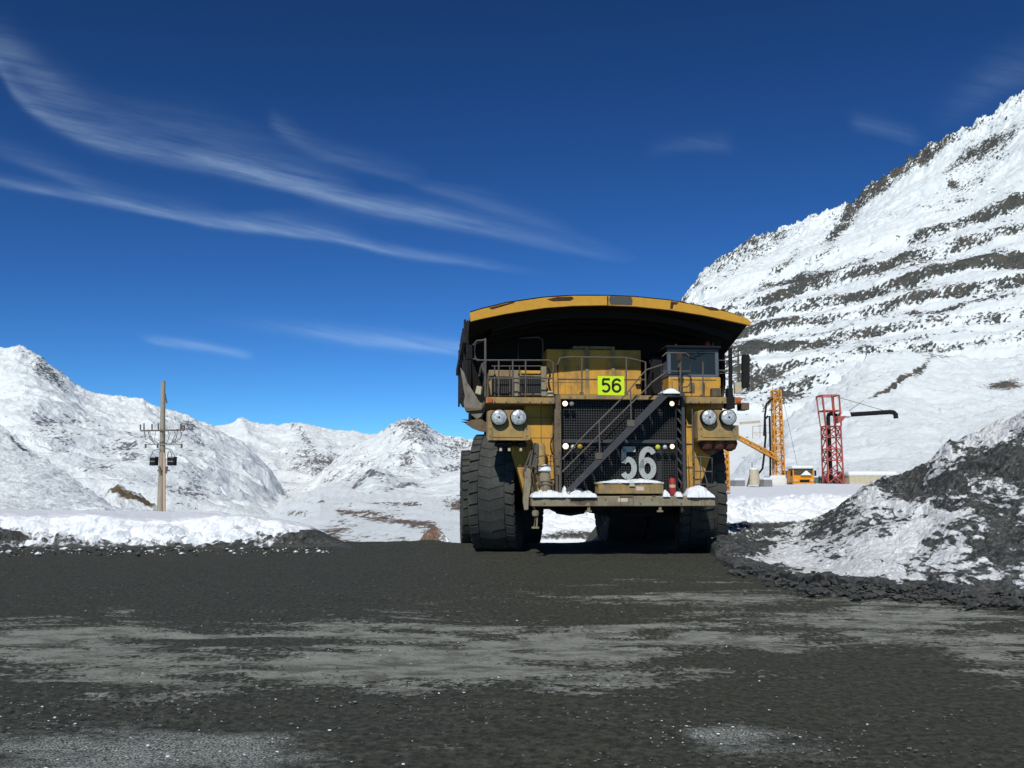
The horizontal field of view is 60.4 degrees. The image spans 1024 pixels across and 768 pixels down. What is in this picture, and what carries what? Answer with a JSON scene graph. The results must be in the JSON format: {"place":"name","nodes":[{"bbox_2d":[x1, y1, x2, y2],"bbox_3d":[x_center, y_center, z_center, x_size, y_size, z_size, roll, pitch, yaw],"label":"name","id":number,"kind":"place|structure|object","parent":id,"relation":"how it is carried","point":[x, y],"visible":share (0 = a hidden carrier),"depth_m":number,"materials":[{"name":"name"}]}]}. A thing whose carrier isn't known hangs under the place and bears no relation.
{"place":"outdoors","nodes":[
{"label":"outdoors","id":0,"kind":"place"},
{"bbox_2d":[0,425,170,511],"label":"hill","id":1,"kind":"structure","parent":0,"point":[29,479],"depth_m":83.59,"materials":[{"name":"white snow"}]},
{"bbox_2d":[102,484,178,511],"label":"hill","id":2,"kind":"structure","parent":0,"point":[118,495],"depth_m":204.12,"materials":[{"name":"white snow"}]},
{"bbox_2d":[0,345,288,516],"bbox_3d":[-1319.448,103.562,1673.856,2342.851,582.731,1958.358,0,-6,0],"label":"mountain","id":3,"kind":"structure","parent":0,"point":[90,440],"depth_m":1502.49,"materials":[{"name":"white snow"}]},
{"bbox_2d":[0,509,351,547],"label":"snow bank","id":4,"kind":"structure","parent":0,"point":[31,528],"depth_m":28.28,"materials":[{"name":"white snow"}]},
{"bbox_2d":[140,381,184,511],"bbox_3d":[-23.776,4.602,59.808,3.110,9.725,0.745,0,-6,0],"label":"utility pole","id":5,"kind":"object","parent":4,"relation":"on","point":[162,473],"visible":0.97,"depth_m":59.65,"materials":[{"name":"brown wood"}]},
{"bbox_2d":[215,417,376,497],"bbox_3d":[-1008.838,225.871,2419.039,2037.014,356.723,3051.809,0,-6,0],"label":"mountain","id":6,"kind":"structure","parent":0,"point":[295,458],"depth_m":2736.11,"materials":[{"name":"white snow"}]},
{"bbox_2d":[270,478,459,542],"bbox_3d":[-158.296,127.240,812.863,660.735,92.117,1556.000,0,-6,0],"label":"valley floor","id":7,"kind":"structure","parent":0,"point":[344,511],"depth_m":383.25,"materials":[{"name":"white snow"}]},
{"bbox_2d":[420,526,450,541],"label":"rock outcrop","id":8,"kind":"object","parent":7,"relation":"on","point":[434,533],"visible":0.3,"depth_m":98.19,"materials":[{"name":"brown stone"}]},
{"bbox_2d":[304,417,472,491],"bbox_3d":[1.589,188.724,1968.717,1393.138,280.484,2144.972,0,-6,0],"label":"mountain","id":9,"kind":"structure","parent":0,"point":[416,448],"depth_m":2005.48,"materials":[{"name":"white snow"}]},
{"bbox_2d":[352,466,459,498],"bbox_3d":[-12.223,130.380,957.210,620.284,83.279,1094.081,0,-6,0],"label":"hill","id":10,"kind":"structure","parent":0,"point":[375,479],"depth_m":897.93,"materials":[{"name":"white snow"}]},
{"bbox_2d":[0,525,1023,767],"bbox_3d":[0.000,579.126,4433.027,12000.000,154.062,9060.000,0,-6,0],"label":"ground","id":11,"kind":"structure","parent":0,"point":[861,670],"depth_m":9.73,"materials":[{"name":"grey gravel"}]},
{"bbox_2d":[0,546,328,555],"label":"snow crumbs","id":12,"kind":"object","parent":11,"relation":"on","point":[66,548],"visible":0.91,"depth_m":25.17,"materials":[{"name":"white snow"}]},
{"bbox_2d":[0,573,880,767],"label":"ice crumbs","id":13,"kind":"object","parent":11,"relation":"on","point":[167,756],"visible":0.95,"depth_m":7.13,"materials":[{"name":"white ice"}]},
{"bbox_2d":[0,544,1023,610],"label":"dirt clods","id":14,"kind":"object","parent":11,"relation":"on","point":[972,599],"visible":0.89,"depth_m":15.46,"materials":[{"name":"black soil"}]},
{"bbox_2d":[456,295,751,550],"bbox_3d":[2.333,1.643,29.231,8.297,7.756,11.832,1,-6,-5],"label":"haul truck","id":15,"kind":"object","parent":11,"relation":"on","point":[612,416],"visible":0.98,"depth_m":24.50,"materials":[{"name":"yellow paint"}]},
{"bbox_2d":[540,483,863,542],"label":"snow bank","id":16,"kind":"structure","parent":11,"relation":"on","point":[782,504],"depth_m":44.81,"materials":[{"name":"white snow"}]},
{"bbox_2d":[724,450,729,491],"bbox_3d":[14.766,5.904,61.677,0.843,3.246,0.820,0,-6,0],"label":"lattice mast","id":17,"kind":"object","parent":16,"relation":"on","point":[727,471],"visible":0.34,"depth_m":61.43,"materials":[{"name":"orange metal"}]},
{"bbox_2d":[730,478,744,485],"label":"crate","id":18,"kind":"object","parent":16,"relation":"on","point":[737,481],"visible":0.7,"depth_m":81.06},
{"bbox_2d":[747,467,760,486],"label":"water tank","id":19,"kind":"object","parent":16,"relation":"on","point":[753,478],"visible":1,"depth_m":79.21,"materials":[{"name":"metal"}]},
{"bbox_2d":[760,478,772,486],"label":"crate","id":20,"kind":"object","parent":16,"relation":"on","point":[765,482],"visible":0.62,"depth_m":81.08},
{"bbox_2d":[739,390,796,484],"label":"drill rig","id":21,"kind":"object","parent":16,"relation":"on","point":[781,479],"visible":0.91,"depth_m":91.47,"materials":[{"name":"yellow painted steel"},{"name":"black steel"}]},
{"bbox_2d":[783,466,815,483],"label":"service truck","id":22,"kind":"object","parent":16,"relation":"on","point":[800,474],"visible":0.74,"depth_m":87.53,"materials":[{"name":"orange metal"}]},
{"bbox_2d":[814,476,836,482],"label":"site container","id":23,"kind":"object","parent":16,"relation":"on","point":[817,479],"visible":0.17,"depth_m":96.42,"materials":[{"name":"metal"}]},
{"bbox_2d":[839,471,896,483],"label":"site container","id":24,"kind":"object","parent":16,"relation":"on","point":[858,477],"visible":0.56,"depth_m":89.48,"materials":[{"name":"beige metal"}]},
{"bbox_2d":[700,410,1023,599],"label":"dirt and snow heap","id":25,"kind":"structure","parent":11,"relation":"on","point":[949,515],"depth_m":20.42,"materials":[{"name":"white snow"}]},
{"bbox_2d":[0,0,1023,439],"label":"sky","id":26,"kind":"structure","parent":0,"point":[277,212],"materials":[{"name":"blue"}]},
{"bbox_2d":[680,90,1023,475],"bbox_3d":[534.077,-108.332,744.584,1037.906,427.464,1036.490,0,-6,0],"label":"mountain","id":27,"kind":"structure","parent":0,"point":[922,251],"depth_m":561.57,"materials":[{"name":"white snow"}]},
{"bbox_2d":[816,394,897,483],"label":"lattice tower","id":28,"kind":"structure","parent":0,"point":[840,416],"depth_m":91.52,"materials":[{"name":"red painted steel"},{"name":"black steel"}]},
{"bbox_2d":[730,349,1023,483],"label":"hill","id":29,"kind":"structure","parent":0,"point":[935,402],"depth_m":209.03,"materials":[{"name":"white snow"}]}
]}

